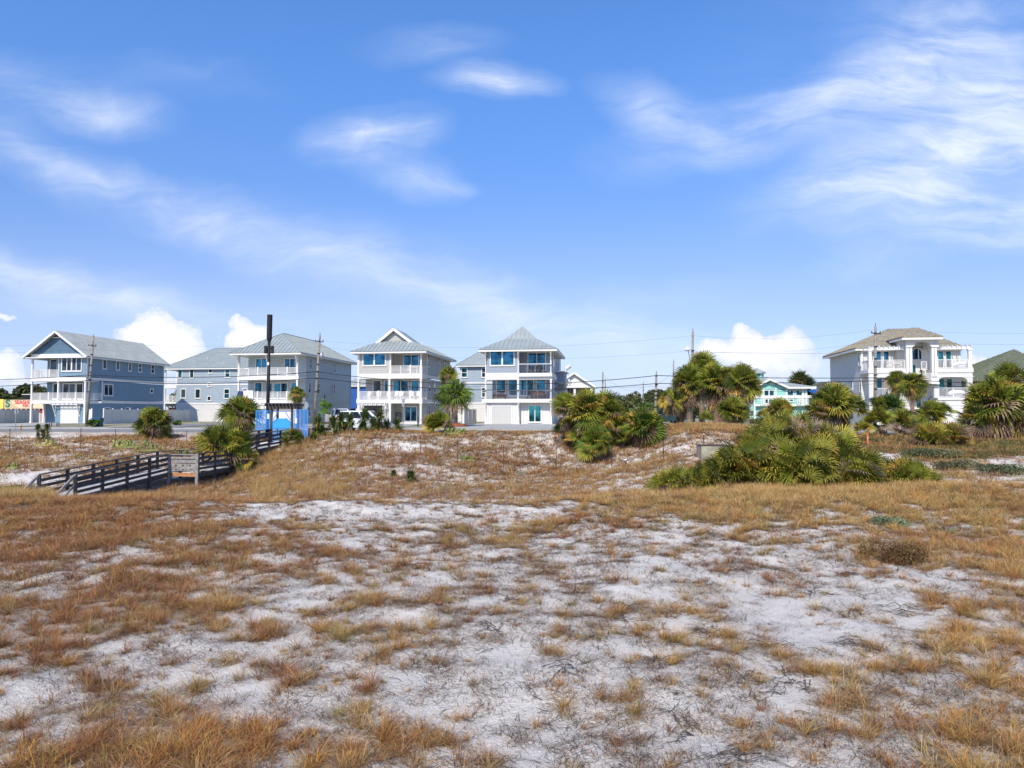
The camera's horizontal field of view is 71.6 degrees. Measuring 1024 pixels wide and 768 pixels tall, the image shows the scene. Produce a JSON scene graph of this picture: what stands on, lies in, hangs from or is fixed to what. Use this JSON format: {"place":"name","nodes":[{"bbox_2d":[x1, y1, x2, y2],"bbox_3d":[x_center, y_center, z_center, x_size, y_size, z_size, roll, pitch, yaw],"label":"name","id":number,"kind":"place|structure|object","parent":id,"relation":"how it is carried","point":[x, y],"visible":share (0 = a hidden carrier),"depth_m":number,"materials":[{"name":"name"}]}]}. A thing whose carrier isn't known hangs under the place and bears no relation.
{"place":"outdoors","nodes":[
{"label":"outdoors","id":0,"kind":"place"},
{"bbox_2d":[0,423,84,426],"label":"driveway","id":1,"kind":"structure","parent":0,"point":[17,424],"depth_m":89.97,"materials":[{"name":"concrete"}]},
{"bbox_2d":[164,347,247,420],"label":"beach house","id":2,"kind":"structure","parent":0,"point":[215,365],"depth_m":124.24,"materials":[{"name":"blue"}]},
{"bbox_2d":[0,429,907,433],"bbox_3d":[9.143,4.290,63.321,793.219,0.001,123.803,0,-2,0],"label":"road","id":3,"kind":"structure","parent":0,"point":[124,430],"depth_m":69.28,"materials":[{"name":"asphalt"}]},
{"bbox_2d":[335,411,391,429],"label":"passenger van","id":4,"kind":"object","parent":3,"relation":"on","point":[372,413],"visible":0.14,"depth_m":67.89,"materials":[{"name":"white paint"}]},
{"bbox_2d":[0,427,908,431],"bbox_3d":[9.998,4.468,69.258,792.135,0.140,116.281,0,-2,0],"label":"pavement","id":5,"kind":"structure","parent":0,"point":[301,428],"depth_m":74.55,"materials":[{"name":"concrete"}]},
{"bbox_2d":[456,343,493,421],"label":"beach house","id":6,"kind":"structure","parent":0,"point":[472,370],"depth_m":117.14,"materials":[{"name":"white"}]},
{"bbox_2d":[454,423,555,428],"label":"driveway","id":7,"kind":"structure","parent":0,"point":[531,426],"depth_m":78.65,"materials":[{"name":"concrete"}]},
{"bbox_2d":[478,326,571,423],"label":"beach house","id":8,"kind":"structure","parent":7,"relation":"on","point":[516,356],"depth_m":89.71,"materials":[{"name":"white paint"}]},
{"bbox_2d":[491,406,512,423],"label":"garage door","id":9,"kind":"structure","parent":8,"relation":"in","point":[499,414],"depth_m":89.47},
{"bbox_2d":[490,351,514,365],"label":"window","id":10,"kind":"structure","parent":8,"relation":"in","point":[496,358],"depth_m":89.73,"materials":[{"name":"blue glass"}]},
{"bbox_2d":[519,380,534,396],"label":"glass door","id":11,"kind":"structure","parent":8,"relation":"in","point":[524,384],"depth_m":91.39,"materials":[{"name":"blue glass"}]},
{"bbox_2d":[528,405,541,422],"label":"french door","id":12,"kind":"structure","parent":8,"relation":"in","point":[534,411],"depth_m":89.53,"materials":[{"name":"teal glass"}]},
{"bbox_2d":[527,353,546,370],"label":"glass door","id":13,"kind":"structure","parent":8,"relation":"in","point":[532,358],"depth_m":91.34,"materials":[{"name":"blue glass"}]},
{"bbox_2d":[0,414,1023,767],"bbox_3d":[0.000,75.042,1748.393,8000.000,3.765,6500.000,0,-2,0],"label":"ground","id":14,"kind":"structure","parent":0,"point":[780,608],"depth_m":9.77,"materials":[{"name":"sand"}]},
{"bbox_2d":[0,408,39,422],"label":"vinyl fence","id":15,"kind":"object","parent":14,"relation":"on","point":[8,416],"visible":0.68,"depth_m":104.85,"materials":[{"name":"plastic"}]},
{"bbox_2d":[0,394,46,413],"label":"beach shop","id":16,"kind":"structure","parent":14,"relation":"on","point":[23,403],"depth_m":143.73,"materials":[{"name":"yellow paint"}]},
{"bbox_2d":[12,383,46,399],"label":"tree","id":17,"kind":"object","parent":14,"relation":"on","point":[20,390],"visible":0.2,"depth_m":173.62,"materials":[{"name":"green plant"}]},
{"bbox_2d":[34,423,52,440],"bbox_3d":[-36.870,4.154,55.991,1.752,2.243,1.772,-1,-3,30],"label":"yucca","id":18,"kind":"object","parent":14,"relation":"on","point":[45,434],"visible":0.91,"depth_m":55.73,"materials":[{"name":"green plant"}]},
{"bbox_2d":[85,334,95,425],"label":"utility pole","id":19,"kind":"object","parent":14,"relation":"on","point":[89,385],"visible":0.97,"depth_m":84.00,"materials":[{"name":"brown wood"}]},
{"bbox_2d":[22,330,170,422],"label":"beach house","id":20,"kind":"structure","parent":14,"relation":"on","point":[66,402],"depth_m":101.11,"materials":[{"name":"blue"}]},
{"bbox_2d":[62,383,75,396],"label":"glass door","id":21,"kind":"structure","parent":20,"relation":"in","point":[70,388],"depth_m":100.81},
{"bbox_2d":[60,406,78,422],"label":"garage door","id":22,"kind":"structure","parent":20,"relation":"in","point":[69,414],"depth_m":98.52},
{"bbox_2d":[61,358,81,371],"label":"window","id":23,"kind":"structure","parent":20,"relation":"in","point":[67,364],"depth_m":98.26,"materials":[{"name":"white glass"}]},
{"bbox_2d":[103,408,189,423],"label":"vinyl fence","id":24,"kind":"object","parent":14,"relation":"on","point":[114,416],"visible":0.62,"depth_m":99.37,"materials":[{"name":"plastic"}]},
{"bbox_2d":[130,405,175,439],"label":"palmetto","id":25,"kind":"object","parent":14,"relation":"on","point":[155,422],"visible":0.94,"depth_m":56.96,"materials":[{"name":"green plant"}]},
{"bbox_2d":[24,429,288,495],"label":"boardwalk","id":26,"kind":"structure","parent":14,"relation":"on","point":[180,464],"depth_m":41.02,"materials":[{"name":"grey wood"}]},
{"bbox_2d":[191,409,222,421],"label":"vinyl fence","id":27,"kind":"object","parent":14,"relation":"on","point":[202,415],"visible":0.52,"depth_m":120.55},
{"bbox_2d":[192,423,260,474],"bbox_3d":[-18.849,4.524,46.472,4.529,3.934,3.463,0,-2,0],"label":"palmetto","id":28,"kind":"object","parent":14,"relation":"on","point":[212,438],"visible":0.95,"depth_m":46.09,"materials":[{"name":"green plant"}]},
{"bbox_2d":[212,394,265,434],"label":"palmetto","id":29,"kind":"object","parent":14,"relation":"on","point":[238,412],"visible":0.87,"depth_m":57.37,"materials":[{"name":"green plant"}]},
{"bbox_2d":[264,314,273,435],"bbox_3d":[-20.588,-0.508,60.072,0.760,10.760,0.440,0,-2,0],"label":"antenna pole","id":30,"kind":"object","parent":14,"relation":"on","point":[269,332],"visible":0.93,"depth_m":60.03,"materials":[{"name":"metal"}]},
{"bbox_2d":[264,403,303,437],"bbox_3d":[-18.525,3.739,57.820,2.550,4.350,2.751,0,-2,0],"label":"pergola","id":31,"kind":"object","parent":14,"relation":"on","point":[278,406],"visible":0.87,"depth_m":57.03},
{"bbox_2d":[255,410,269,429],"bbox_3d":[-20.030,2.892,57.064,1.140,1.540,0.070,0,-2,0],"label":"screen","id":32,"kind":"object","parent":31,"relation":"attached to","point":[266,415],"visible":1,"depth_m":57.07,"materials":[{"name":"blue"}]},
{"bbox_2d":[272,411,290,441],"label":"gate","id":33,"kind":"structure","parent":31,"relation":"attached to","point":[281,423],"depth_m":57.10,"materials":[{"name":"blue paint"}]},
{"bbox_2d":[279,428,304,447],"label":"palmetto","id":34,"kind":"object","parent":14,"relation":"on","point":[291,435],"visible":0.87,"depth_m":52.66,"materials":[{"name":"green plant"}]},
{"bbox_2d":[230,333,356,423],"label":"beach house","id":35,"kind":"structure","parent":14,"relation":"on","point":[300,360],"depth_m":96.67,"materials":[{"name":"grey"}]},
{"bbox_2d":[273,382,287,398],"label":"glass door","id":36,"kind":"structure","parent":35,"relation":"in","point":[280,387],"depth_m":96.26,"materials":[{"name":"blue glass"}]},
{"bbox_2d":[284,358,295,371],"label":"glass door","id":37,"kind":"structure","parent":35,"relation":"in","point":[288,362],"depth_m":96.22,"materials":[{"name":"blue glass"}]},
{"bbox_2d":[286,386,306,426],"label":"cabbage palm","id":38,"kind":"object","parent":14,"relation":"on","point":[296,394],"visible":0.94,"depth_m":76.73,"materials":[{"name":"green plant"}]},
{"bbox_2d":[293,410,307,435],"bbox_3d":[-16.975,3.362,57.045,1.150,2.600,0.070,0,-2,0],"label":"screen","id":39,"kind":"object","parent":14,"relation":"on","point":[296,420],"visible":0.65,"depth_m":57.07,"materials":[{"name":"blue"}]},
{"bbox_2d":[312,335,323,426],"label":"utility pole","id":40,"kind":"object","parent":14,"relation":"on","point":[319,355],"visible":0.96,"depth_m":78.97,"materials":[{"name":"brown wood"}]},
{"bbox_2d":[89,378,311,383],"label":"power line","id":41,"kind":"object","parent":40,"relation":"attached to","point":[197,383],"visible":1,"depth_m":81.49,"materials":[{"name":"black paint"}]},
{"bbox_2d":[317,371,656,384],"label":"power line","id":42,"kind":"object","parent":40,"relation":"attached to","point":[487,384],"visible":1,"depth_m":76.21,"materials":[{"name":"black paint"}]},
{"bbox_2d":[319,378,655,389],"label":"power line","id":43,"kind":"object","parent":40,"relation":"attached to","point":[478,389],"visible":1,"depth_m":76.61,"materials":[{"name":"black paint"}]},
{"bbox_2d":[310,414,325,434],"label":"yucca","id":44,"kind":"object","parent":14,"relation":"on","point":[318,428],"visible":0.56,"depth_m":57.26,"materials":[{"name":"green plant"}]},
{"bbox_2d":[332,411,355,432],"bbox_3d":[-13.678,3.520,57.833,2.446,2.991,1.786,0,-2,0],"label":"yucca","id":45,"kind":"object","parent":14,"relation":"on","point":[349,424],"visible":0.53,"depth_m":57.65,"materials":[{"name":"green plant"}]},
{"bbox_2d":[351,379,365,410],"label":"building","id":46,"kind":"structure","parent":14,"relation":"on","point":[354,394],"depth_m":125.24,"materials":[{"name":"blue"}]},
{"bbox_2d":[353,407,370,431],"bbox_3d":[-12.101,3.457,57.876,1.925,3.424,1.993,0,-2,0],"label":"yucca","id":47,"kind":"object","parent":14,"relation":"on","point":[363,421],"visible":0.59,"depth_m":57.66,"materials":[{"name":"green plant"}]},
{"bbox_2d":[370,407,386,430],"bbox_3d":[-10.812,3.684,57.691,1.926,3.623,2.107,0,-2,0],"label":"yucca","id":48,"kind":"object","parent":14,"relation":"on","point":[376,423],"visible":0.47,"depth_m":57.44,"materials":[{"name":"green plant"}]},
{"bbox_2d":[350,327,456,423],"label":"beach house","id":49,"kind":"structure","parent":14,"relation":"on","point":[391,365],"depth_m":93.10,"materials":[{"name":"grey"}]},
{"bbox_2d":[362,353,385,365],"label":"window","id":50,"kind":"structure","parent":49,"relation":"in","point":[379,359],"depth_m":92.15,"materials":[{"name":"blue glass"}]},
{"bbox_2d":[392,380,408,396],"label":"glass door","id":51,"kind":"structure","parent":49,"relation":"in","point":[397,387],"depth_m":93.87,"materials":[{"name":"blue glass"}]},
{"bbox_2d":[404,406,416,421],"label":"french door","id":52,"kind":"structure","parent":49,"relation":"in","point":[410,412],"depth_m":93.53,"materials":[{"name":"blue glass"}]},
{"bbox_2d":[403,355,418,368],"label":"glass door","id":53,"kind":"structure","parent":49,"relation":"in","point":[408,360],"depth_m":93.86,"materials":[{"name":"blue glass"}]},
{"bbox_2d":[420,409,457,432],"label":"palmetto","id":54,"kind":"object","parent":14,"relation":"on","point":[435,419],"visible":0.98,"depth_m":57.06,"materials":[{"name":"green plant"}]},
{"bbox_2d":[437,365,459,422],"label":"cabbage palm","id":55,"kind":"object","parent":14,"relation":"on","point":[447,374],"visible":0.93,"depth_m":80.64,"materials":[{"name":"green plant"}]},
{"bbox_2d":[438,423,467,426],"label":"mulch bed","id":56,"kind":"object","parent":14,"relation":"on","point":[460,425],"visible":0.33,"depth_m":78.26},
{"bbox_2d":[432,379,474,422],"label":"cabbage palm","id":57,"kind":"object","parent":56,"relation":"on","point":[455,401],"visible":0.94,"depth_m":78.42,"materials":[{"name":"green plant"}]},
{"bbox_2d":[463,408,476,423],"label":"vinyl fence","id":58,"kind":"object","parent":14,"relation":"on","point":[470,417],"visible":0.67,"depth_m":92.48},
{"bbox_2d":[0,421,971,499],"bbox_3d":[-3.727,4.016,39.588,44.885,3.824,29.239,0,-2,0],"label":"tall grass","id":59,"kind":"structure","parent":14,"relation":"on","point":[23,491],"depth_m":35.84,"materials":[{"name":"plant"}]},
{"bbox_2d":[0,426,1022,501],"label":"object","id":60,"kind":"object","parent":14,"relation":"on","point":[442,465],"depth_m":44.12,"materials":[{"name":"plant"}]},
{"bbox_2d":[0,420,1023,501],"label":"dry grass","id":61,"kind":"structure","parent":14,"relation":"on","point":[545,485],"depth_m":44.39,"materials":[{"name":"plant"}]},
{"bbox_2d":[550,421,568,444],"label":"palmetto","id":62,"kind":"object","parent":14,"relation":"on","point":[556,429],"visible":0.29,"depth_m":51.19,"materials":[{"name":"green plant"}]},
{"bbox_2d":[547,387,634,449],"bbox_3d":[5.539,2.570,50.046,6.168,4.858,4.224,0,-2,0],"label":"palmetto","id":63,"kind":"object","parent":14,"relation":"on","point":[585,408],"visible":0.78,"depth_m":49.59,"materials":[{"name":"green plant"}]},
{"bbox_2d":[574,422,613,462],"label":"palmetto","id":64,"kind":"object","parent":14,"relation":"on","point":[597,437],"visible":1,"depth_m":46.98,"materials":[{"name":"green plant"}]},
{"bbox_2d":[238,501,990,767],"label":"dead roots","id":65,"kind":"object","parent":14,"relation":"on","point":[751,674],"visible":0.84,"depth_m":8.94,"materials":[{"name":"plant"}]},
{"bbox_2d":[617,404,669,447],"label":"palmetto","id":66,"kind":"object","parent":14,"relation":"on","point":[641,419],"visible":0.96,"depth_m":48.77,"materials":[{"name":"green plant"}]},
{"bbox_2d":[631,393,660,404],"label":"tree","id":67,"kind":"object","parent":14,"relation":"on","point":[647,398],"visible":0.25,"depth_m":168.75,"materials":[{"name":"green plant"}]},
{"bbox_2d":[657,387,685,423],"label":"palmetto","id":68,"kind":"object","parent":14,"relation":"on","point":[679,418],"visible":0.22,"depth_m":63.77,"materials":[{"name":"yellow plant"}]},
{"bbox_2d":[641,462,720,492],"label":"saw palmetto","id":69,"kind":"object","parent":14,"relation":"on","point":[665,479],"visible":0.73,"depth_m":30.07,"materials":[{"name":"green plant"}]},
{"bbox_2d":[663,362,710,422],"bbox_3d":[15.189,1.268,61.417,3.885,6.506,3.636,1,-2,-17],"label":"cabbage palm","id":70,"kind":"object","parent":14,"relation":"on","point":[686,396],"visible":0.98,"depth_m":61.03,"materials":[{"name":"green plant"}]},
{"bbox_2d":[685,350,718,422],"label":"cabbage palm","id":71,"kind":"object","parent":14,"relation":"on","point":[702,358],"visible":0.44,"depth_m":65.64,"materials":[{"name":"green plant"}]},
{"bbox_2d":[696,444,725,462],"bbox_3d":[11.836,4.462,41.899,1.611,1.737,1.530,0,-2,4],"label":"concrete box","id":72,"kind":"object","parent":14,"relation":"on","point":[704,451],"visible":0.41,"depth_m":41.21,"materials":[{"name":"concrete"}]},
{"bbox_2d":[696,360,734,422],"bbox_3d":[17.757,1.185,61.068,4.683,6.642,4.376,0,-2,0],"label":"cabbage palm","id":73,"kind":"object","parent":14,"relation":"on","point":[714,374],"visible":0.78,"depth_m":60.45,"materials":[{"name":"green plant"}]},
{"bbox_2d":[690,457,750,489],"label":"saw palmetto","id":74,"kind":"object","parent":14,"relation":"on","point":[703,466],"visible":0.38,"depth_m":29.89,"materials":[{"name":"green plant"}]},
{"bbox_2d":[713,394,753,424],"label":"palmetto","id":75,"kind":"object","parent":14,"relation":"on","point":[735,406],"visible":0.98,"depth_m":55.53,"materials":[{"name":"green plant"}]},
{"bbox_2d":[720,361,763,424],"bbox_3d":[19.581,1.208,60.073,3.503,6.515,3.929,-1,-3,30],"label":"cabbage palm","id":76,"kind":"object","parent":14,"relation":"on","point":[742,381],"visible":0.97,"depth_m":59.45,"materials":[{"name":"green plant"}]},
{"bbox_2d":[701,434,800,488],"bbox_3d":[10.032,3.614,29.763,4.123,3.181,3.565,0,-2,0],"label":"saw palmetto","id":77,"kind":"object","parent":14,"relation":"on","point":[747,456],"visible":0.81,"depth_m":29.28,"materials":[{"name":"green plant"}]},
{"bbox_2d":[755,397,798,420],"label":"palmetto","id":78,"kind":"object","parent":14,"relation":"on","point":[775,405],"visible":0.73,"depth_m":56.65,"materials":[{"name":"green plant"}]},
{"bbox_2d":[737,409,834,443],"bbox_3d":[12.305,2.785,31.519,4.886,3.494,3.592,0,-2,0],"label":"saw palmetto","id":79,"kind":"object","parent":14,"relation":"on","point":[795,420],"visible":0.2,"depth_m":31.20,"materials":[{"name":"green plant"}]},
{"bbox_2d":[719,415,866,472],"bbox_3d":[12.381,3.042,30.916,7.175,3.517,3.491,0,-2,0],"label":"saw palmetto","id":80,"kind":"object","parent":14,"relation":"on","point":[776,426],"visible":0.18,"depth_m":30.77,"materials":[{"name":"green plant"}]},
{"bbox_2d":[786,369,815,398],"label":"cabbage palm","id":81,"kind":"object","parent":14,"relation":"on","point":[801,376],"visible":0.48,"depth_m":149.15,"materials":[{"name":"green plant"}]},
{"bbox_2d":[761,431,846,487],"bbox_3d":[11.918,3.573,29.155,4.243,3.377,4.239,0,-2,0],"label":"saw palmetto","id":82,"kind":"object","parent":14,"relation":"on","point":[803,470],"visible":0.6,"depth_m":28.63,"materials":[{"name":"green plant"}]},
{"bbox_2d":[802,381,870,429],"bbox_3d":[23.624,2.020,51.919,4.662,4.730,3.853,2,-3,-33],"label":"palmetto","id":83,"kind":"object","parent":14,"relation":"on","point":[833,403],"visible":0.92,"depth_m":51.46,"materials":[{"name":"green plant"}]},
{"bbox_2d":[796,428,891,484],"bbox_3d":[13.710,3.515,29.816,4.017,3.394,3.681,0,-2,0],"label":"saw palmetto","id":84,"kind":"object","parent":14,"relation":"on","point":[844,441],"visible":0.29,"depth_m":29.13,"materials":[{"name":"green plant"}]},
{"bbox_2d":[834,448,904,484],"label":"saw palmetto","id":85,"kind":"object","parent":14,"relation":"on","point":[870,469],"visible":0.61,"depth_m":28.18,"materials":[{"name":"green plant"}]},
{"bbox_2d":[852,404,898,436],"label":"palmetto","id":86,"kind":"object","parent":14,"relation":"on","point":[884,416],"visible":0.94,"depth_m":50.66,"materials":[{"name":"green plant"}]},
{"bbox_2d":[871,323,880,427],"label":"utility pole","id":87,"kind":"object","parent":14,"relation":"on","point":[875,333],"visible":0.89,"depth_m":70.56,"materials":[{"name":"brown wood"}]},
{"bbox_2d":[867,392,906,412],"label":"palmetto","id":88,"kind":"object","parent":14,"relation":"on","point":[890,401],"visible":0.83,"depth_m":56.63,"materials":[{"name":"green plant"}]},
{"bbox_2d":[870,515,910,527],"bbox_3d":[10.324,3.765,19.367,0.663,0.386,0.989,2,-3,-41],"label":"shrub","id":89,"kind":"object","parent":14,"relation":"on","point":[882,520],"visible":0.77,"depth_m":19.27,"materials":[{"name":"green plant"}]},
{"bbox_2d":[881,370,904,429],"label":"cabbage palm","id":90,"kind":"object","parent":14,"relation":"on","point":[891,380],"visible":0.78,"depth_m":67.84,"materials":[{"name":"green plant"}]},
{"bbox_2d":[813,327,973,424],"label":"stucco villa","id":91,"kind":"object","parent":14,"relation":"on","point":[929,356],"visible":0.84,"depth_m":84.57,"materials":[{"name":"white paint"}]},
{"bbox_2d":[858,540,929,565],"bbox_3d":[8.032,3.525,14.745,1.495,0.503,1.192,0,-2,0],"label":"shrub","id":92,"kind":"object","parent":14,"relation":"on","point":[902,551],"visible":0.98,"depth_m":14.59,"materials":[{"name":"brown plant"}]},
{"bbox_2d":[885,407,929,435],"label":"palmetto","id":93,"kind":"object","parent":14,"relation":"on","point":[907,419],"visible":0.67,"depth_m":51.16,"materials":[{"name":"green plant"}]},
{"bbox_2d":[877,451,944,484],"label":"saw palmetto","id":94,"kind":"object","parent":14,"relation":"on","point":[906,468],"visible":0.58,"depth_m":27.90,"materials":[{"name":"green plant"}]},
{"bbox_2d":[895,372,931,412],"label":"cabbage palm","id":95,"kind":"object","parent":14,"relation":"on","point":[910,382],"visible":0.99,"depth_m":65.71,"materials":[{"name":"green plant"}]},
{"bbox_2d":[899,448,964,457],"bbox_3d":[22.785,3.770,38.559,3.060,0.681,2.073,-2,-3,36],"label":"shrub","id":96,"kind":"object","parent":14,"relation":"on","point":[916,452],"visible":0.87,"depth_m":38.23,"materials":[{"name":"green plant"}]},
{"bbox_2d":[912,399,957,423],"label":"palmetto","id":97,"kind":"object","parent":14,"relation":"on","point":[937,410],"visible":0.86,"depth_m":54.61,"materials":[{"name":"green plant"}]},
{"bbox_2d":[855,433,1023,460],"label":"ground cover","id":98,"kind":"object","parent":14,"relation":"on","point":[999,442],"visible":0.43,"depth_m":42.87,"materials":[{"name":"green plant"}]},
{"bbox_2d":[906,421,974,445],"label":"palmetto","id":99,"kind":"object","parent":14,"relation":"on","point":[940,432],"visible":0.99,"depth_m":43.99,"materials":[{"name":"green plant"}]},
{"bbox_2d":[929,458,979,470],"bbox_3d":[21.464,3.911,34.292,2.555,0.548,2.311,0,-2,0],"label":"shrub","id":100,"kind":"object","parent":14,"relation":"on","point":[957,463],"visible":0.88,"depth_m":33.90,"materials":[{"name":"green plant"}]},
{"bbox_2d":[954,373,1023,438],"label":"palmetto","id":101,"kind":"object","parent":14,"relation":"on","point":[994,406],"visible":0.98,"depth_m":46.88,"materials":[{"name":"green plant"}]},
{"bbox_2d":[975,463,1023,474],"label":"shrub","id":102,"kind":"object","parent":14,"relation":"on","point":[1005,468],"visible":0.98,"depth_m":31.16,"materials":[{"name":"green plant"}]},
{"bbox_2d":[982,361,1023,388],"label":"cabbage palm","id":103,"kind":"object","parent":14,"relation":"on","point":[1014,372],"visible":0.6,"depth_m":55.58,"materials":[{"name":"green plant"}]},
{"bbox_2d":[0,479,1023,767],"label":"dry grass","id":104,"kind":"structure","parent":0,"point":[726,503],"depth_m":11.11,"materials":[{"name":"plant"}]},
{"bbox_2d":[0,0,1023,409],"label":"sky","id":105,"kind":"structure","parent":0,"point":[176,176],"materials":[{"name":"blue"}]},
{"bbox_2d":[567,372,596,418],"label":"gabled house","id":106,"kind":"structure","parent":0,"point":[576,378],"depth_m":157.70,"materials":[{"name":"white"}]},
{"bbox_2d":[731,369,815,418],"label":"aqua building","id":107,"kind":"structure","parent":0,"point":[795,394],"depth_m":124.62,"materials":[{"name":"paint"}]},
{"bbox_2d":[961,349,1023,422],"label":"tile roofed house","id":108,"kind":"structure","parent":0,"point":[982,368],"depth_m":92.26,"materials":[{"name":"tile"}]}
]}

